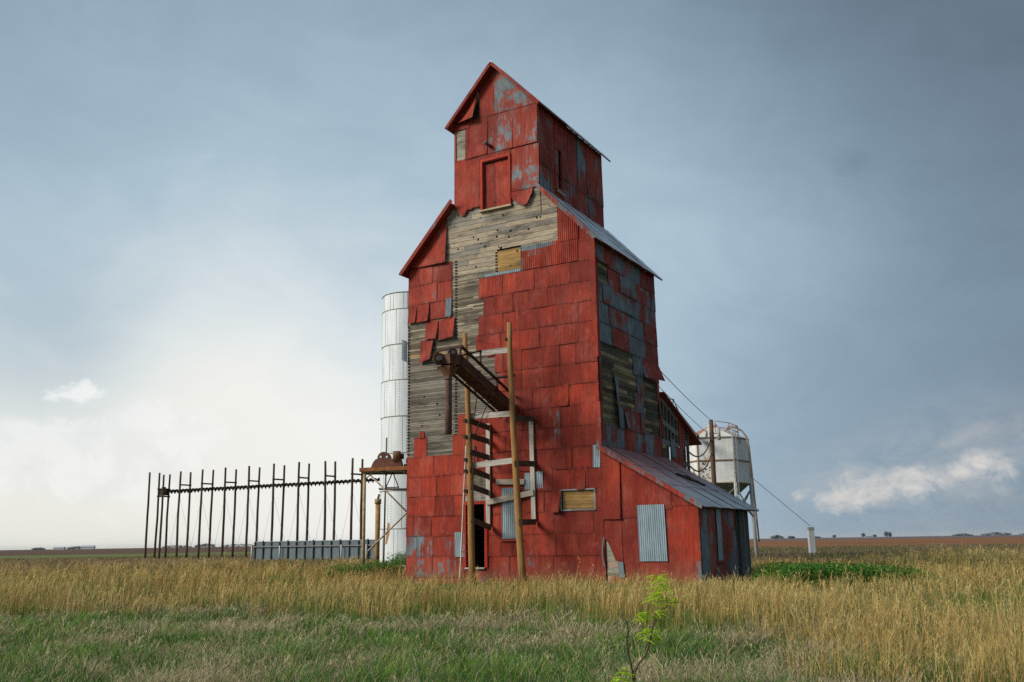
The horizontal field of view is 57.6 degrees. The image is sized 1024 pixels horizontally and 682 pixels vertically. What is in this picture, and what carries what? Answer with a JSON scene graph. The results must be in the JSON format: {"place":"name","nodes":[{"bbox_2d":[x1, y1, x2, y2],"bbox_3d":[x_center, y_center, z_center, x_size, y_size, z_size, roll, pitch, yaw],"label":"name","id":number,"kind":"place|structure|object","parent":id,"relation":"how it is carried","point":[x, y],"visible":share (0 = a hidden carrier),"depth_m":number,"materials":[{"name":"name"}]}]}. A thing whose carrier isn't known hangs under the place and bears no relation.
{"place":"outdoors","nodes":[
{"label":"outdoors","id":0,"kind":"place"},
{"bbox_2d":[0,546,253,555],"bbox_3d":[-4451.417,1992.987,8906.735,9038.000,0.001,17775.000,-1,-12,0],"label":"ploughed field","id":1,"kind":"structure","parent":0,"point":[92,551],"depth_m":489.55,"materials":[{"name":"brown soil"}]},
{"bbox_2d":[0,543,1023,681],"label":"dry grass","id":2,"kind":"structure","parent":0,"point":[197,579],"depth_m":20.86,"materials":[{"name":"beige plant"}]},
{"bbox_2d":[0,536,1023,681],"bbox_3d":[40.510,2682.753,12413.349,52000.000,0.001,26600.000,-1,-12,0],"label":"ground","id":3,"kind":"structure","parent":0,"point":[430,632],"depth_m":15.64,"materials":[{"name":"green plant"}]},
{"bbox_2d":[53,547,65,549],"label":"farm shed","id":4,"kind":"structure","parent":3,"relation":"on","point":[59,548],"depth_m":2926.96,"materials":[{"name":"white paint"}]},
{"bbox_2d":[81,545,95,548],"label":"farm shed","id":5,"kind":"structure","parent":3,"relation":"on","point":[88,546],"depth_m":2928.26,"materials":[{"name":"white paint"}]},
{"bbox_2d":[0,552,253,557],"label":"green verge","id":6,"kind":"structure","parent":3,"relation":"on","point":[105,555],"depth_m":205.88,"materials":[{"name":"green plant"}]},
{"bbox_2d":[144,472,150,557],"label":"wooden pole","id":7,"kind":"object","parent":3,"relation":"on","point":[146,532],"visible":0.93,"depth_m":116.03,"materials":[{"name":"brown wood"}]},
{"bbox_2d":[153,473,169,558],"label":"wooden pole","id":8,"kind":"object","parent":3,"relation":"on","point":[156,527],"visible":0.93,"depth_m":115.40,"materials":[{"name":"brown wood"}]},
{"bbox_2d":[158,475,164,558],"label":"wooden pole","id":9,"kind":"object","parent":3,"relation":"on","point":[160,532],"visible":0.93,"depth_m":114.90,"materials":[{"name":"brown wood"}]},
{"bbox_2d":[164,474,170,557],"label":"wooden pole","id":10,"kind":"object","parent":3,"relation":"on","point":[165,549],"visible":0.91,"depth_m":116.49,"materials":[{"name":"brown wood"}]},
{"bbox_2d":[175,471,191,558],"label":"wooden pole","id":11,"kind":"object","parent":3,"relation":"on","point":[177,529],"visible":0.94,"depth_m":113.63,"materials":[{"name":"brown wood"}]},
{"bbox_2d":[159,478,379,557],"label":"long auger","id":12,"kind":"object","parent":11,"relation":"attached to","point":[167,491],"visible":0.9,"depth_m":108.97,"materials":[{"name":"metal"}]},
{"bbox_2d":[185,472,191,557],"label":"wooden pole","id":13,"kind":"object","parent":3,"relation":"on","point":[187,536],"visible":0.94,"depth_m":114.91,"materials":[{"name":"brown wood"}]},
{"bbox_2d":[197,469,211,558],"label":"wooden pole","id":14,"kind":"object","parent":3,"relation":"on","point":[199,529],"visible":0.95,"depth_m":111.98,"materials":[{"name":"brown wood"}]},
{"bbox_2d":[208,470,213,557],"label":"wooden pole","id":15,"kind":"object","parent":3,"relation":"on","point":[210,524],"visible":0.92,"depth_m":113.25,"materials":[{"name":"brown wood"}]},
{"bbox_2d":[221,467,234,556],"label":"wooden pole","id":16,"kind":"object","parent":3,"relation":"on","point":[223,521],"visible":0.93,"depth_m":110.22,"materials":[{"name":"brown wood"}]},
{"bbox_2d":[231,469,236,557],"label":"wooden pole","id":17,"kind":"object","parent":3,"relation":"on","point":[233,536],"visible":0.94,"depth_m":111.36,"materials":[{"name":"brown wood"}]},
{"bbox_2d":[244,466,258,557],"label":"wooden pole","id":18,"kind":"object","parent":3,"relation":"on","point":[247,518],"visible":0.9,"depth_m":108.38,"materials":[{"name":"brown wood"}]},
{"bbox_2d":[255,467,260,541],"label":"wooden pole","id":19,"kind":"object","parent":3,"relation":"on","point":[257,517],"visible":0.77,"depth_m":109.80,"materials":[{"name":"brown wood"}]},
{"bbox_2d":[270,464,282,540],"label":"wooden pole","id":20,"kind":"object","parent":3,"relation":"on","point":[272,510],"visible":0.78,"depth_m":106.56,"materials":[{"name":"brown wood"}]},
{"bbox_2d":[280,465,284,540],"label":"wooden pole","id":21,"kind":"object","parent":3,"relation":"on","point":[282,516],"visible":0.74,"depth_m":107.84,"materials":[{"name":"brown wood"}]},
{"bbox_2d":[296,462,307,540],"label":"wooden pole","id":22,"kind":"object","parent":3,"relation":"on","point":[297,518],"visible":0.8,"depth_m":104.54,"materials":[{"name":"brown wood"}]},
{"bbox_2d":[305,463,309,540],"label":"wooden pole","id":23,"kind":"object","parent":3,"relation":"on","point":[307,518],"visible":0.77,"depth_m":105.89,"materials":[{"name":"brown wood"}]},
{"bbox_2d":[251,539,374,560],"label":"steel trough wall","id":24,"kind":"structure","parent":3,"relation":"on","point":[305,550],"depth_m":82.11,"materials":[{"name":"metal"}]},
{"bbox_2d":[323,461,334,539],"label":"wooden pole","id":25,"kind":"object","parent":3,"relation":"on","point":[324,526],"visible":0.77,"depth_m":102.53,"materials":[{"name":"brown wood"}]},
{"bbox_2d":[332,461,335,539],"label":"wooden pole","id":26,"kind":"object","parent":3,"relation":"on","point":[334,516],"visible":0.76,"depth_m":103.85,"materials":[{"name":"brown wood"}]},
{"bbox_2d":[339,619,345,636],"bbox_3d":[-2.654,4.540,14.579,0.112,0.362,0.100,-1,-12,0],"label":"weed shoot","id":27,"kind":"object","parent":3,"relation":"on","point":[342,629],"visible":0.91,"depth_m":14.59,"materials":[{"name":"green plant"}]},
{"bbox_2d":[350,458,361,539],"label":"wooden pole","id":28,"kind":"object","parent":3,"relation":"on","point":[351,503],"visible":0.77,"depth_m":100.46,"materials":[{"name":"brown wood"}]},
{"bbox_2d":[317,551,405,579],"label":"silo weeds","id":29,"kind":"object","parent":3,"relation":"on","point":[387,564],"visible":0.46,"depth_m":41.17,"materials":[{"name":"green plant"}]},
{"bbox_2d":[360,459,363,539],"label":"wooden pole","id":30,"kind":"object","parent":3,"relation":"on","point":[361,488],"visible":0.62,"depth_m":101.84,"materials":[{"name":"brown wood"}]},
{"bbox_2d":[375,494,380,565],"bbox_3d":[-6.931,9.932,48.008,0.331,4.064,0.340,-1,-12,0],"label":"capped post","id":31,"kind":"object","parent":3,"relation":"on","point":[377,525],"visible":0.87,"depth_m":47.98,"materials":[{"name":"wood"}]},
{"bbox_2d":[359,466,406,565],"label":"machine platform","id":32,"kind":"structure","parent":3,"relation":"on","point":[371,471],"depth_m":42.24,"materials":[{"name":"wood"},{"name":"iron"}]},
{"bbox_2d":[371,451,406,466],"bbox_3d":[-5.318,5.465,42.943,2.300,0.770,0.818,-1,-12,0],"label":"rusty machine","id":33,"kind":"object","parent":32,"relation":"on","point":[384,459],"visible":0.82,"depth_m":42.69,"materials":[{"name":"metal"}]},
{"bbox_2d":[379,472,405,489],"bbox_3d":[-4.964,6.415,42.725,2.221,0.849,0.500,-1,-12,0],"label":"hanging tray","id":34,"kind":"object","parent":32,"relation":"hanging from","point":[392,488],"visible":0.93,"depth_m":42.42,"materials":[{"name":"metal"}]},
{"bbox_2d":[383,438,387,560],"bbox_3d":[-6.612,8.534,48.513,0.170,7.001,0.090,-1,-12,0],"label":"thin pole","id":35,"kind":"object","parent":3,"relation":"on","point":[384,512],"visible":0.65,"depth_m":48.39,"materials":[{"name":"metal"}]},
{"bbox_2d":[379,291,408,562],"bbox_3d":[-6.338,5.447,58.182,4.180,17.310,4.180,-1,-12,0],"label":"grain silo","id":36,"kind":"object","parent":3,"relation":"on","point":[394,402],"visible":0.32,"depth_m":56.87,"materials":[{"name":"white paint"}]},
{"bbox_2d":[459,445,474,580],"bbox_3d":[-1.644,6.355,34.109,0.404,5.139,1.002,-4,-13,14],"label":"ladder","id":37,"kind":"object","parent":3,"relation":"on","point":[463,514],"visible":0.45,"depth_m":34.09,"materials":[{"name":"wood"}]},
{"bbox_2d":[462,322,535,586],"bbox_3d":[-0.469,4.164,33.457,2.844,9.419,1.642,-8,-14,29],"label":"pole frame","id":38,"kind":"object","parent":3,"relation":"on","point":[471,469],"visible":0.87,"depth_m":33.15,"materials":[{"name":"brown wood"}]},
{"bbox_2d":[0,543,1023,575],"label":"meadow grass","id":39,"kind":"structure","parent":3,"relation":"on","point":[794,552],"depth_m":73.13,"materials":[{"name":"green plant"}]},
{"bbox_2d":[31,532,1023,549],"bbox_3d":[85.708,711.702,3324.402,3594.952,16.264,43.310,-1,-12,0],"label":"treeline","id":40,"kind":"object","parent":3,"relation":"on","point":[772,537],"visible":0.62,"depth_m":3317.96,"materials":[{"name":"green plant"}]},
{"bbox_2d":[399,61,664,585],"bbox_3d":[0.996,-0.650,38.130,9.037,20.548,6.886,-8,-14,29],"label":"grain elevator","id":41,"kind":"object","parent":3,"relation":"on","point":[539,257],"visible":0.78,"depth_m":35.43,"materials":[{"name":"paint"}]},
{"bbox_2d":[432,344,515,434],"bbox_3d":[-1.407,1.903,32.768,1.215,3.099,4.718,-8,-14,29],"label":"grain conveyor","id":42,"kind":"object","parent":41,"relation":"attached to","point":[452,361],"visible":0.98,"depth_m":32.13,"materials":[{"name":"metal"}]},
{"bbox_2d":[463,491,487,568],"bbox_3d":[-1.061,7.029,34.839,1.050,2.865,1.320,-8,-14,29],"label":"doorway","id":43,"kind":"structure","parent":41,"relation":"in","point":[480,533],"depth_m":34.69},
{"bbox_2d":[560,488,595,510],"bbox_3d":[2.312,5.540,32.531,1.380,0.750,0.121,-8,-14,29],"label":"boarded window","id":44,"kind":"structure","parent":41,"relation":"in","point":[591,497],"depth_m":32.53,"materials":[{"name":"beige wood"}]},
{"bbox_2d":[661,389,711,436],"bbox_3d":[8.882,3.748,46.495,0.024,0.278,18.188,-5,-13,18],"label":"guy wire","id":45,"kind":"object","parent":41,"relation":"attached to","point":[682,410],"visible":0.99,"depth_m":43.64,"materials":[{"name":"metal"}]},
{"bbox_2d":[611,574,679,681],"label":"sapling","id":46,"kind":"object","parent":3,"relation":"on","point":[651,634],"visible":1,"depth_m":8.62,"materials":[{"name":"green plant"}]},
{"bbox_2d":[596,445,758,586],"bbox_3d":[6.212,6.303,33.639,3.754,4.818,6.620,-8,-14,29],"label":"lean to shed","id":47,"kind":"object","parent":3,"relation":"on","point":[659,514],"visible":0.95,"depth_m":31.38,"materials":[{"name":"paint"}]},
{"bbox_2d":[676,473,705,485],"bbox_3d":[6.603,5.141,34.583,1.376,0.448,0.472,10,-16,-42],"label":"loose plank","id":48,"kind":"object","parent":47,"relation":"on","point":[689,477],"visible":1,"depth_m":34.49,"materials":[{"name":"black wood"}]},
{"bbox_2d":[659,392,701,471],"bbox_3d":[3.653,6.591,41.075,8.520,7.466,4.390,-8,-14,29],"label":"annex","id":49,"kind":"object","parent":3,"relation":"on","point":[679,437],"visible":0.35,"depth_m":39.15,"materials":[{"name":"paint"}]},
{"bbox_2d":[669,398,698,438],"bbox_3d":[9.538,4.587,50.445,0.518,1.085,19.148,-4,-13,14],"label":"transfer tube","id":50,"kind":"object","parent":49,"relation":"attached to","point":[696,434],"visible":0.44,"depth_m":50.50,"materials":[{"name":"metal"}]},
{"bbox_2d":[705,420,720,485],"bbox_3d":[11.895,8.880,54.296,0.900,8.622,0.370,-1,-12,0],"label":"utility pole","id":51,"kind":"object","parent":3,"relation":"on","point":[712,451],"visible":0.58,"depth_m":54.79,"materials":[{"name":"brown wood"}]},
{"bbox_2d":[662,373,710,419],"bbox_3d":[8.870,2.930,46.671,0.029,0.110,18.188,-5,-13,18],"label":"guy wire","id":52,"kind":"object","parent":51,"relation":"attached to","point":[684,395],"visible":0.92,"depth_m":45.09,"materials":[{"name":"metal"}]},
{"bbox_2d":[689,440,710,456],"bbox_3d":[9.682,5.333,47.620,0.063,2.066,14.955,-4,-13,15],"label":"power cable","id":53,"kind":"object","parent":51,"relation":"attached to","point":[703,453],"visible":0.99,"depth_m":47.64,"materials":[{"name":"metal"}]},
{"bbox_2d":[690,453,711,471],"bbox_3d":[9.692,6.026,47.471,0.063,1.883,14.955,-4,-13,15],"label":"power cable","id":54,"kind":"object","parent":51,"relation":"attached to","point":[705,466],"visible":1,"depth_m":47.27,"materials":[{"name":"metal"}]},
{"bbox_2d":[686,421,759,556],"bbox_3d":[13.321,9.896,60.804,4.814,9.144,4.623,-1,-12,0],"label":"hopper bin","id":55,"kind":"object","parent":3,"relation":"on","point":[734,470],"visible":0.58,"depth_m":59.55,"materials":[{"name":"white metal"}]},
{"bbox_2d":[754,479,809,525],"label":"guy wire","id":56,"kind":"object","parent":55,"relation":"attached to","point":[781,502],"visible":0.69,"depth_m":66.35,"materials":[{"name":"metal"}]},
{"bbox_2d":[807,527,815,555],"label":"anchor post","id":57,"kind":"object","parent":3,"relation":"on","point":[811,539],"visible":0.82,"depth_m":68.23,"materials":[{"name":"white paint"}]},
{"bbox_2d":[745,560,940,587],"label":"green weeds","id":58,"kind":"object","parent":3,"relation":"on","point":[804,567],"visible":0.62,"depth_m":28.63,"materials":[{"name":"green plant"}]},
{"bbox_2d":[0,0,1023,549],"label":"sky","id":59,"kind":"structure","parent":0,"point":[210,209],"materials":[{"name":"blue"}]},
{"bbox_2d":[749,535,1023,540],"bbox_3d":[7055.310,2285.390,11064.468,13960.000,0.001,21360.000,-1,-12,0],"label":"field","id":60,"kind":"structure","parent":0,"point":[843,538],"depth_m":1184.20,"materials":[{"name":"plant"}]},
{"bbox_2d":[750,537,1023,547],"bbox_3d":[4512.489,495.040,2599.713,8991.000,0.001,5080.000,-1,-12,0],"label":"stubble field","id":61,"kind":"structure","parent":0,"point":[909,541],"depth_m":264.16,"materials":[{"name":"beige plant"}]}
]}

